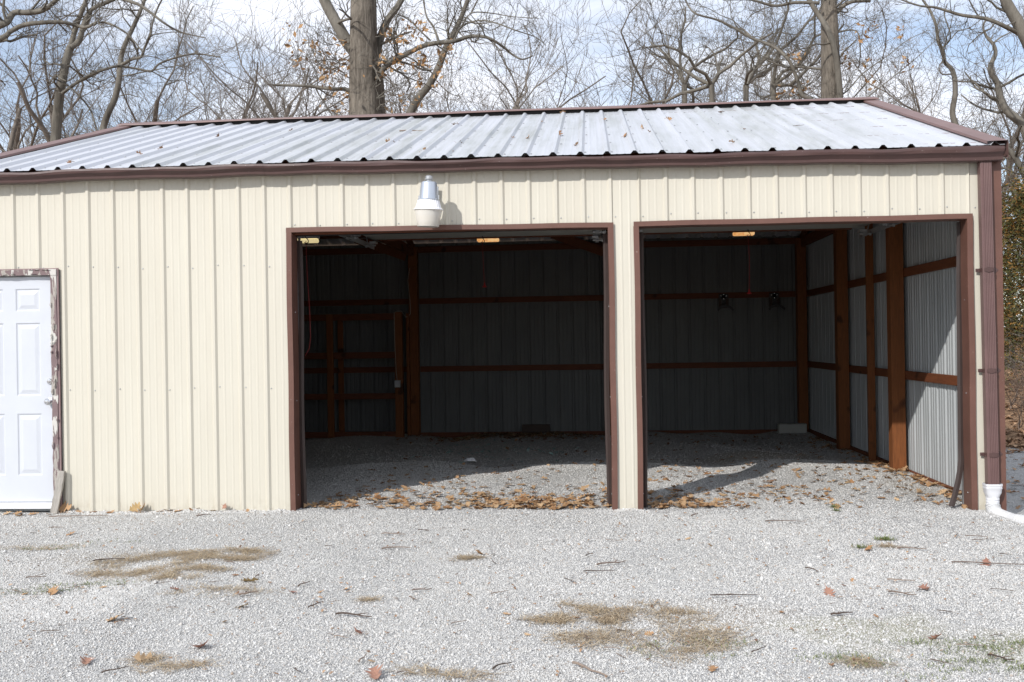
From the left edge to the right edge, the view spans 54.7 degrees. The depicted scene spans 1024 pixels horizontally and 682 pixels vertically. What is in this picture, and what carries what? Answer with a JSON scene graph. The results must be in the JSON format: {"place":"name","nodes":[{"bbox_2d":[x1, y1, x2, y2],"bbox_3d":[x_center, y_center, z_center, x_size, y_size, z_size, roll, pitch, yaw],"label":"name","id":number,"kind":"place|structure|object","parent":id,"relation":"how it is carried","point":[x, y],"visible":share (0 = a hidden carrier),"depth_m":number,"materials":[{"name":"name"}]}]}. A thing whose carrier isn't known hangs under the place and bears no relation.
{"place":"outdoors","nodes":[
{"label":"outdoors","id":0,"kind":"place"},
{"bbox_2d":[0,431,1023,681],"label":"gravel lot","id":1,"kind":"structure","parent":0,"point":[672,457],"depth_m":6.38,"materials":[{"name":"gravel"}]},
{"bbox_2d":[47,585,58,594],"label":"oak leaf","id":2,"kind":"object","parent":1,"relation":"on","point":[54,590],"visible":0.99,"depth_m":5.84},
{"bbox_2d":[50,470,65,513],"bbox_3d":[-3.974,1.322,8.669,0.066,0.370,0.028,6,-8,5],"label":"board scrap","id":3,"kind":"object","parent":1,"relation":"on","point":[59,486],"visible":1,"depth_m":8.66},
{"bbox_2d":[59,501,71,512],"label":"oak leaf","id":4,"kind":"object","parent":1,"relation":"on","point":[64,506],"visible":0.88,"depth_m":8.70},
{"bbox_2d":[49,515,107,516],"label":"twig","id":5,"kind":"object","parent":1,"relation":"on","point":[79,515],"visible":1,"depth_m":8.42,"materials":[{"name":"wood"}]},
{"bbox_2d":[80,656,95,663],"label":"oak leaf","id":6,"kind":"object","parent":1,"relation":"on","point":[86,660],"visible":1,"depth_m":4.52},
{"bbox_2d":[93,558,124,560],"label":"twig","id":7,"kind":"object","parent":1,"relation":"on","point":[108,558],"visible":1,"depth_m":6.67,"materials":[{"name":"wood"}]},
{"bbox_2d":[101,666,128,672],"bbox_3d":[-1.749,1.449,4.369,0.118,0.012,0.012,-1,0,-36],"label":"twig","id":8,"kind":"object","parent":1,"relation":"on","point":[113,669],"visible":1,"depth_m":4.36,"materials":[{"name":"wood"}]},
{"bbox_2d":[129,502,140,511],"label":"oak leaf","id":9,"kind":"object","parent":1,"relation":"on","point":[135,507],"visible":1,"depth_m":8.64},
{"bbox_2d":[128,651,156,662],"bbox_3d":[-1.682,1.448,4.520,0.158,0.019,0.104,25,13,-37],"label":"oak leaf","id":10,"kind":"object","parent":1,"relation":"on","point":[138,657],"visible":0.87,"depth_m":4.53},
{"bbox_2d":[68,544,280,581],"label":"dead grass","id":11,"kind":"structure","parent":1,"relation":"on","point":[192,567],"depth_m":6.55,"materials":[{"name":"plant"}]},
{"bbox_2d":[190,639,208,647],"bbox_3d":[-1.480,1.437,4.702,0.097,0.032,0.148,-15,-11,-19],"label":"oak leaf","id":12,"kind":"object","parent":1,"relation":"on","point":[201,645],"visible":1,"depth_m":4.67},
{"bbox_2d":[238,577,258,581],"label":"oak leaf","id":13,"kind":"object","parent":1,"relation":"on","point":[253,579],"visible":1,"depth_m":5.94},
{"bbox_2d":[238,591,258,594],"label":"twig","id":14,"kind":"object","parent":1,"relation":"on","point":[243,593],"visible":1,"depth_m":5.62,"materials":[{"name":"wood"}]},
{"bbox_2d":[335,612,371,616],"bbox_3d":[-0.829,1.438,5.209,0.221,0.018,0.061,-1,0,16],"label":"twig","id":15,"kind":"object","parent":1,"relation":"on","point":[336,613],"visible":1,"depth_m":5.21,"materials":[{"name":"wood"}]},
{"bbox_2d":[365,663,383,678],"bbox_3d":[-0.583,1.415,4.217,0.090,0.030,0.137,-13,10,-12],"label":"oak leaf","id":16,"kind":"object","parent":1,"relation":"on","point":[374,672],"visible":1,"depth_m":4.24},
{"bbox_2d":[382,546,410,548],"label":"twig","id":17,"kind":"object","parent":1,"relation":"on","point":[394,547],"visible":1,"depth_m":6.92,"materials":[{"name":"wood"}]},
{"bbox_2d":[304,478,611,510],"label":"leaf litter","id":18,"kind":"object","parent":1,"relation":"on","point":[495,501],"visible":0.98,"depth_m":8.81,"materials":[{"name":"brown plant"}]},
{"bbox_2d":[1,542,915,681],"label":"dead grass","id":19,"kind":"structure","parent":1,"relation":"on","point":[463,557],"depth_m":4.41,"materials":[{"name":"plant"}]},
{"bbox_2d":[358,434,578,466],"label":"glass shards","id":20,"kind":"object","parent":1,"relation":"on","point":[449,451],"visible":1,"depth_m":12.95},
{"bbox_2d":[346,444,605,499],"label":"leaf litter","id":21,"kind":"object","parent":1,"relation":"on","point":[520,490],"visible":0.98,"depth_m":9.90,"materials":[{"name":"brown plant"}]},
{"bbox_2d":[382,431,603,444],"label":"leaf litter","id":22,"kind":"object","parent":1,"relation":"on","point":[521,434],"visible":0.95,"depth_m":15.14,"materials":[{"name":"plant"}]},
{"bbox_2d":[0,97,1008,511],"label":"pole shed","id":23,"kind":"structure","parent":1,"relation":"on","point":[160,313],"depth_m":8.77,"materials":[{"name":"beige"}]},
{"bbox_2d":[0,277,53,501],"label":"door","id":24,"kind":"structure","parent":23,"relation":"in","point":[26,432],"depth_m":8.79,"materials":[{"name":"white paint"}]},
{"bbox_2d":[304,236,310,355],"bbox_3d":[-1.904,-0.434,9.197,0.061,1.152,0.009,-1,0,5],"label":"pull cord","id":25,"kind":"object","parent":23,"relation":"hanging from","point":[308,293],"visible":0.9,"depth_m":9.19,"materials":[{"name":"fabric"}]},
{"bbox_2d":[297,236,319,242],"bbox_3d":[-3.143,-1.502,13.691,0.950,0.305,0.140,-1,0,5],"label":"strip light","id":26,"kind":"object","parent":23,"relation":"hanging from","point":[312,239],"visible":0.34,"depth_m":13.61,"materials":[{"name":"yellow"}]},
{"bbox_2d":[413,175,442,227],"bbox_3d":[-0.672,-1.158,8.267,0.245,0.427,0.344,-1,0,28],"label":"yard lamp","id":27,"kind":"object","parent":23,"relation":"attached to","point":[428,209],"visible":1,"depth_m":8.15,"materials":[{"name":"white"}]},
{"bbox_2d":[298,151,605,328],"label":"overhead door","id":28,"kind":"structure","parent":23,"relation":"in","point":[549,233],"depth_m":11.28,"materials":[{"name":"black metal"}]},
{"bbox_2d":[481,236,486,287],"bbox_3d":[-0.322,-0.925,11.405,0.051,0.620,0.052,-1,0,-44],"label":"pull cord","id":29,"kind":"object","parent":23,"relation":"hanging from","point":[484,285],"visible":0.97,"depth_m":11.40,"materials":[{"name":"fabric"}]},
{"bbox_2d":[477,238,498,241],"bbox_3d":[-0.327,-1.502,13.461,0.300,0.305,0.140,-1,0,5],"label":"strip light","id":30,"kind":"object","parent":23,"relation":"hanging from","point":[490,240],"visible":0.3,"depth_m":13.41,"materials":[{"name":"yellow"}]},
{"bbox_2d":[717,294,733,311],"bbox_3d":[3.272,-0.592,15.246,0.260,0.280,0.240,-1,0,5],"label":"wall hook","id":31,"kind":"object","parent":23,"relation":"attached to","point":[723,300],"depth_m":15.32,"materials":[{"name":"grey metal"}]},
{"bbox_2d":[733,232,754,235],"bbox_3d":[3.081,-1.556,13.184,0.280,0.305,0.140,-1,0,5],"label":"strip light","id":32,"kind":"object","parent":23,"relation":"hanging from","point":[742,233],"visible":0.3,"depth_m":13.13,"materials":[{"name":"yellow"}]},
{"bbox_2d":[747,232,751,293],"bbox_3d":[2.668,-0.905,11.161,0.053,0.755,0.049,-1,0,5],"label":"pull cord","id":33,"kind":"object","parent":23,"relation":"hanging from","point":[748,292],"visible":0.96,"depth_m":11.16,"materials":[{"name":"fabric"}]},
{"bbox_2d":[768,293,785,310],"bbox_3d":[4.039,-0.604,15.184,0.260,0.280,0.240,-1,0,5],"label":"wall hook","id":34,"kind":"object","parent":23,"relation":"attached to","point":[773,299],"depth_m":15.26,"materials":[{"name":"grey metal"}]},
{"bbox_2d":[639,221,963,503],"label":"overhead door","id":35,"kind":"structure","parent":23,"relation":"in","point":[681,230],"depth_m":11.05,"materials":[{"name":"black metal"}]},
{"bbox_2d":[0,509,1023,681],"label":"leaf litter","id":36,"kind":"object","parent":1,"relation":"on","point":[875,615],"visible":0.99,"depth_m":5.74,"materials":[{"name":"plant"}]},
{"bbox_2d":[0,538,1023,679],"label":"moss","id":37,"kind":"object","parent":1,"relation":"on","point":[968,662],"visible":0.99,"depth_m":4.48,"materials":[{"name":"plant"}]},
{"bbox_2d":[522,424,549,433],"bbox_3d":[0.379,1.398,15.554,0.435,0.175,0.080,-1,0,5],"label":"wooden crate","id":38,"kind":"object","parent":1,"relation":"on","point":[531,428],"visible":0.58,"depth_m":15.52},
{"bbox_2d":[572,661,607,676],"bbox_3d":[0.334,1.420,4.285,0.020,0.018,0.241,-1,0,-34],"label":"twig","id":39,"kind":"object","parent":1,"relation":"on","point":[581,665],"visible":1,"depth_m":4.29,"materials":[{"name":"wood"}]},
{"bbox_2d":[596,560,625,564],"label":"twig","id":40,"kind":"object","parent":1,"relation":"on","point":[609,562],"visible":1,"depth_m":6.26,"materials":[{"name":"wood"}]},
{"bbox_2d":[507,595,763,667],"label":"dead grass","id":41,"kind":"structure","parent":1,"relation":"on","point":[557,618],"depth_m":4.91,"materials":[{"name":"plant"}]},
{"bbox_2d":[708,665,715,671],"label":"oak leaf","id":42,"kind":"object","parent":1,"relation":"on","point":[711,669],"visible":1,"depth_m":4.31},
{"bbox_2d":[647,488,795,507],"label":"leaf litter","id":43,"kind":"object","parent":1,"relation":"on","point":[679,502],"visible":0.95,"depth_m":8.64,"materials":[{"name":"brown plant"}]},
{"bbox_2d":[710,593,757,595],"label":"twig","id":44,"kind":"object","parent":1,"relation":"on","point":[732,594],"visible":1,"depth_m":5.50,"materials":[{"name":"wood"}]},
{"bbox_2d":[648,433,865,468],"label":"leaf litter","id":45,"kind":"object","parent":1,"relation":"on","point":[754,456],"visible":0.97,"depth_m":12.99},
{"bbox_2d":[777,423,806,432],"bbox_3d":[4.266,1.340,15.087,0.420,0.165,0.140,-1,0,5],"label":"concrete block","id":46,"kind":"object","parent":1,"relation":"on","point":[792,427],"depth_m":15.02,"materials":[{"name":"grey"}]},
{"bbox_2d":[647,448,966,508],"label":"leaf litter","id":47,"kind":"object","parent":1,"relation":"on","point":[683,503],"visible":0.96,"depth_m":9.24,"materials":[{"name":"brown plant"}]},
{"bbox_2d":[824,583,835,596],"bbox_3d":[1.739,1.372,5.446,0.076,0.025,0.116,-20,27,5],"label":"oak leaf","id":48,"kind":"object","parent":1,"relation":"on","point":[827,590],"visible":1,"depth_m":5.45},
{"bbox_2d":[830,612,852,614],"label":"twig","id":49,"kind":"object","parent":1,"relation":"on","point":[839,612],"visible":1,"depth_m":5.03,"materials":[{"name":"wood"}]},
{"bbox_2d":[829,504,896,547],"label":"weeds","id":50,"kind":"object","parent":1,"relation":"on","point":[879,537],"visible":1,"depth_m":6.99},
{"bbox_2d":[806,436,963,505],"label":"leaf litter","id":51,"kind":"object","parent":1,"relation":"on","point":[928,483],"visible":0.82,"depth_m":10.80,"materials":[{"name":"brown plant"}]},
{"bbox_2d":[887,578,914,580],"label":"twig","id":52,"kind":"object","parent":1,"relation":"on","point":[898,579],"visible":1,"depth_m":5.70,"materials":[{"name":"wood"}]},
{"bbox_2d":[888,590,916,594],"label":"twig","id":53,"kind":"object","parent":1,"relation":"on","point":[901,592],"visible":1,"depth_m":5.37,"materials":[{"name":"wood"}]},
{"bbox_2d":[897,546,925,548],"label":"twig","id":54,"kind":"object","parent":1,"relation":"on","point":[911,547],"visible":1,"depth_m":6.63,"materials":[{"name":"wood"}]},
{"bbox_2d":[919,582,929,589],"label":"oak leaf","id":55,"kind":"object","parent":1,"relation":"on","point":[922,586],"visible":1,"depth_m":5.54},
{"bbox_2d":[927,632,941,638],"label":"oak leaf","id":56,"kind":"object","parent":1,"relation":"on","point":[935,636],"visible":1,"depth_m":4.64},
{"bbox_2d":[980,557,990,565],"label":"oak leaf","id":57,"kind":"object","parent":1,"relation":"on","point":[986,560],"visible":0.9,"depth_m":6.18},
{"bbox_2d":[951,561,1023,564],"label":"twig","id":58,"kind":"object","parent":1,"relation":"on","point":[983,562],"visible":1,"depth_m":6.18,"materials":[{"name":"wood"}]},
{"bbox_2d":[987,653,1013,659],"bbox_3d":[2.145,1.386,4.345,0.040,0.016,0.114,-1,0,-43],"label":"twig","id":59,"kind":"object","parent":1,"relation":"on","point":[990,654],"visible":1,"depth_m":4.34,"materials":[{"name":"wood"}]},
{"bbox_2d":[982,482,1023,524],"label":"drain pipe","id":60,"kind":"object","parent":1,"relation":"on","point":[992,492],"visible":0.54,"depth_m":7.98,"materials":[{"name":"white plastic"}]},
{"bbox_2d":[1005,378,1023,431],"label":"bare bush","id":61,"kind":"object","parent":1,"relation":"on","point":[1019,422],"visible":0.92,"depth_m":14.91,"materials":[{"name":"brown plant"}]},
{"bbox_2d":[1005,362,1023,413],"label":"bare bush","id":62,"kind":"object","parent":1,"relation":"on","point":[1019,386],"visible":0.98,"depth_m":14.72,"materials":[{"name":"brown plant"}]},
{"bbox_2d":[1006,451,1023,508],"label":"leaf litter","id":63,"kind":"object","parent":1,"relation":"on","point":[1013,491],"visible":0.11,"depth_m":10.28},
{"bbox_2d":[0,0,1023,326],"label":"sky","id":64,"kind":"structure","parent":0,"point":[595,7],"materials":[{"name":"white"}]},
{"bbox_2d":[1004,328,1023,452],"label":"leafy bank","id":65,"kind":"structure","parent":0,"point":[1012,432],"depth_m":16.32,"materials":[{"name":"plant"}]},
{"bbox_2d":[1001,156,1023,389],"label":"cedar tree","id":66,"kind":"object","parent":65,"relation":"on","point":[1017,230],"visible":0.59,"depth_m":18.14,"materials":[{"name":"green plant"}]},
{"bbox_2d":[1002,215,1023,368],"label":"cedar tree","id":67,"kind":"object","parent":65,"relation":"on","point":[1005,351],"visible":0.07,"depth_m":24.26,"materials":[{"name":"green plant"}]},
{"bbox_2d":[1004,334,1023,407],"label":"bare bush","id":68,"kind":"object","parent":65,"relation":"on","point":[1016,393],"visible":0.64,"depth_m":16.34,"materials":[{"name":"brown plant"}]},
{"bbox_2d":[1004,247,1023,375],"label":"cedar tree","id":69,"kind":"object","parent":65,"relation":"on","point":[1017,333],"visible":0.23,"depth_m":21.56,"materials":[{"name":"green plant"}]},
{"label":"ground","id":70,"kind":"structure","parent":0,"visible":0},
{"bbox_2d":[0,0,161,152],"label":"bare tree","id":71,"kind":"object","parent":70,"relation":"on","point":[19,130],"visible":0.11,"depth_m":53.66,"materials":[{"name":"plant"}]},
{"bbox_2d":[0,0,174,151],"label":"bare tree","id":72,"kind":"object","parent":70,"relation":"on","point":[11,143],"visible":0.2,"depth_m":36.33,"materials":[{"name":"plant"}]},
{"bbox_2d":[0,0,203,151],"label":"bare tree","id":73,"kind":"object","parent":70,"relation":"on","point":[40,124],"visible":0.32,"depth_m":34.03,"materials":[{"name":"plant"}]},
{"bbox_2d":[0,0,204,96],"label":"bare tree","id":74,"kind":"object","parent":70,"relation":"on","point":[11,15],"visible":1,"depth_m":21.59,"materials":[{"name":"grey plant"}]},
{"bbox_2d":[10,0,220,141],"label":"bare tree","id":75,"kind":"object","parent":70,"relation":"on","point":[61,89],"visible":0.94,"depth_m":24.21,"materials":[{"name":"grey plant"}]},
{"bbox_2d":[2,0,270,143],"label":"bare tree","id":76,"kind":"object","parent":70,"relation":"on","point":[47,79],"visible":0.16,"depth_m":36.56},
{"bbox_2d":[65,0,226,129],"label":"bare tree","id":77,"kind":"object","parent":70,"relation":"on","point":[109,109],"visible":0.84,"depth_m":26.77,"materials":[{"name":"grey plant"}]},
{"bbox_2d":[5,0,303,146],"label":"bare tree","id":78,"kind":"object","parent":70,"relation":"on","point":[156,105],"visible":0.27,"depth_m":32.96,"materials":[{"name":"plant"}]},
{"bbox_2d":[0,0,342,145],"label":"bare tree","id":79,"kind":"object","parent":70,"relation":"on","point":[253,91],"visible":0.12,"depth_m":54.61,"materials":[{"name":"plant"}]},
{"bbox_2d":[52,22,342,120],"bbox_3d":[-10.799,-5.193,38.030,13.835,14.341,10.939,-1,0,42],"label":"bare tree","id":80,"kind":"object","parent":70,"relation":"on","point":[247,109],"visible":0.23,"depth_m":36.54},
{"bbox_2d":[142,0,382,118],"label":"bare tree","id":81,"kind":"object","parent":70,"relation":"on","point":[266,101],"visible":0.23,"depth_m":36.71,"materials":[{"name":"plant"}]},
{"bbox_2d":[115,0,421,122],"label":"bare tree","id":82,"kind":"object","parent":70,"relation":"on","point":[303,90],"visible":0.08,"depth_m":54.51,"materials":[{"name":"plant"}]},
{"bbox_2d":[41,0,504,132],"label":"bare tree","id":83,"kind":"object","parent":70,"relation":"on","point":[251,110],"visible":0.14,"depth_m":35.34,"materials":[{"name":"plant"}]},
{"bbox_2d":[277,50,468,115],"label":"bare tree","id":84,"kind":"object","parent":70,"relation":"on","point":[386,97],"visible":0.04,"depth_m":53.20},
{"bbox_2d":[226,0,538,117],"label":"bare tree","id":85,"kind":"object","parent":70,"relation":"on","point":[388,110],"visible":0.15,"depth_m":31.92,"materials":[{"name":"plant"}]},
{"bbox_2d":[234,0,556,115],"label":"oak tree","id":86,"kind":"object","parent":70,"relation":"on","point":[363,42],"visible":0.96,"depth_m":20.46,"materials":[{"name":"brown plant"}]},
{"bbox_2d":[377,0,520,112],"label":"bare tree","id":87,"kind":"object","parent":70,"relation":"on","point":[422,95],"visible":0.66,"depth_m":24.06,"materials":[{"name":"grey plant"}]},
{"bbox_2d":[385,40,581,112],"bbox_3d":[-0.196,-4.428,34.929,9.511,12.470,12.030,-1,0,43],"label":"bare tree","id":88,"kind":"object","parent":70,"relation":"on","point":[481,95],"visible":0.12,"depth_m":33.67,"materials":[{"name":"plant"}]},
{"bbox_2d":[322,0,655,114],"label":"bare tree","id":89,"kind":"object","parent":70,"relation":"on","point":[524,89],"visible":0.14,"depth_m":37.99,"materials":[{"name":"plant"}]},
{"bbox_2d":[385,0,596,112],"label":"bare tree","id":90,"kind":"object","parent":70,"relation":"on","point":[524,86],"visible":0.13,"depth_m":51.65,"materials":[{"name":"plant"}]},
{"bbox_2d":[330,0,783,112],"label":"bare tree","id":91,"kind":"object","parent":70,"relation":"on","point":[565,83],"visible":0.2,"depth_m":38.15,"materials":[{"name":"plant"}]},
{"bbox_2d":[504,0,735,107],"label":"bare tree","id":92,"kind":"object","parent":70,"relation":"on","point":[619,72],"visible":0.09,"depth_m":51.36,"materials":[{"name":"plant"}]},
{"bbox_2d":[566,6,773,106],"bbox_3d":[3.980,-5.312,33.459,9.895,14.104,12.086,-1,0,36],"label":"bare tree","id":93,"kind":"object","parent":70,"relation":"on","point":[663,83],"visible":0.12,"depth_m":33.83,"materials":[{"name":"plant"}]},
{"bbox_2d":[544,0,851,105],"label":"bare tree","id":94,"kind":"object","parent":70,"relation":"on","point":[709,83],"visible":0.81,"depth_m":27.12,"materials":[{"name":"grey plant"}]},
{"bbox_2d":[600,0,819,103],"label":"bare tree","id":95,"kind":"object","parent":70,"relation":"on","point":[688,86],"visible":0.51,"depth_m":32.15,"materials":[{"name":"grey plant"}]},
{"bbox_2d":[609,0,849,100],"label":"bare tree","id":96,"kind":"object","parent":70,"relation":"on","point":[768,53],"visible":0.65,"depth_m":28.85,"materials":[{"name":"grey plant"}]},
{"bbox_2d":[538,0,951,107],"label":"bare tree","id":97,"kind":"object","parent":70,"relation":"on","point":[752,64],"visible":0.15,"depth_m":55.80,"materials":[{"name":"plant"}]},
{"bbox_2d":[569,0,925,104],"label":"bare tree","id":98,"kind":"object","parent":70,"relation":"on","point":[646,90],"visible":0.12,"depth_m":35.65,"materials":[{"name":"plant"}]},
{"bbox_2d":[680,49,848,102],"bbox_3d":[10.128,-4.877,37.322,9.945,13.038,12.578,-1,0,17],"label":"bare tree","id":99,"kind":"object","parent":70,"relation":"on","point":[770,83],"visible":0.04,"depth_m":34.98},
{"bbox_2d":[664,0,908,103],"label":"bare tree","id":100,"kind":"object","parent":70,"relation":"on","point":[771,69],"visible":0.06,"depth_m":34.77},
{"bbox_2d":[685,0,940,99],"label":"oak tree","id":101,"kind":"object","parent":70,"relation":"on","point":[831,85],"visible":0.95,"depth_m":22.74,"materials":[{"name":"brown plant"}]},
{"bbox_2d":[635,0,1023,183],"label":"bare tree","id":102,"kind":"object","parent":70,"relation":"on","point":[866,71],"visible":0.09,"depth_m":31.27,"materials":[{"name":"plant"}]},
{"bbox_2d":[729,0,946,99],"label":"bare tree","id":103,"kind":"object","parent":70,"relation":"on","point":[773,90],"visible":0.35,"depth_m":30.53,"materials":[{"name":"grey plant"}]},
{"bbox_2d":[719,2,1008,124],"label":"bare tree","id":104,"kind":"object","parent":70,"relation":"on","point":[843,79],"visible":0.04,"depth_m":52.10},
{"bbox_2d":[793,0,1023,224],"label":"bare tree","id":105,"kind":"object","parent":70,"relation":"on","point":[985,111],"visible":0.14,"depth_m":32.80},
{"bbox_2d":[849,11,1023,222],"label":"bare tree","id":106,"kind":"object","parent":70,"relation":"on","point":[1012,175],"visible":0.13,"depth_m":38.18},
{"bbox_2d":[882,0,1023,241],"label":"bare tree","id":107,"kind":"object","parent":70,"relation":"on","point":[1013,14],"visible":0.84,"depth_m":20.60,"materials":[{"name":"grey plant"}]},
{"bbox_2d":[884,75,1023,217],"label":"bare tree","id":108,"kind":"object","parent":70,"relation":"on","point":[988,127],"visible":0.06,"depth_m":52.78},
{"bbox_2d":[888,10,1023,332],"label":"bare tree","id":109,"kind":"object","parent":70,"relation":"on","point":[1011,138],"visible":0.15,"depth_m":34.83,"materials":[{"name":"plant"}]},
{"bbox_2d":[922,0,998,124],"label":"bare tree","id":110,"kind":"object","parent":70,"relation":"on","point":[952,73],"visible":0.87,"depth_m":23.56,"materials":[{"name":"grey plant"}]},
{"bbox_2d":[911,0,1023,137],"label":"bare tree","id":111,"kind":"object","parent":70,"relation":"on","point":[1011,114],"visible":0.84,"depth_m":22.53,"materials":[{"name":"grey plant"}]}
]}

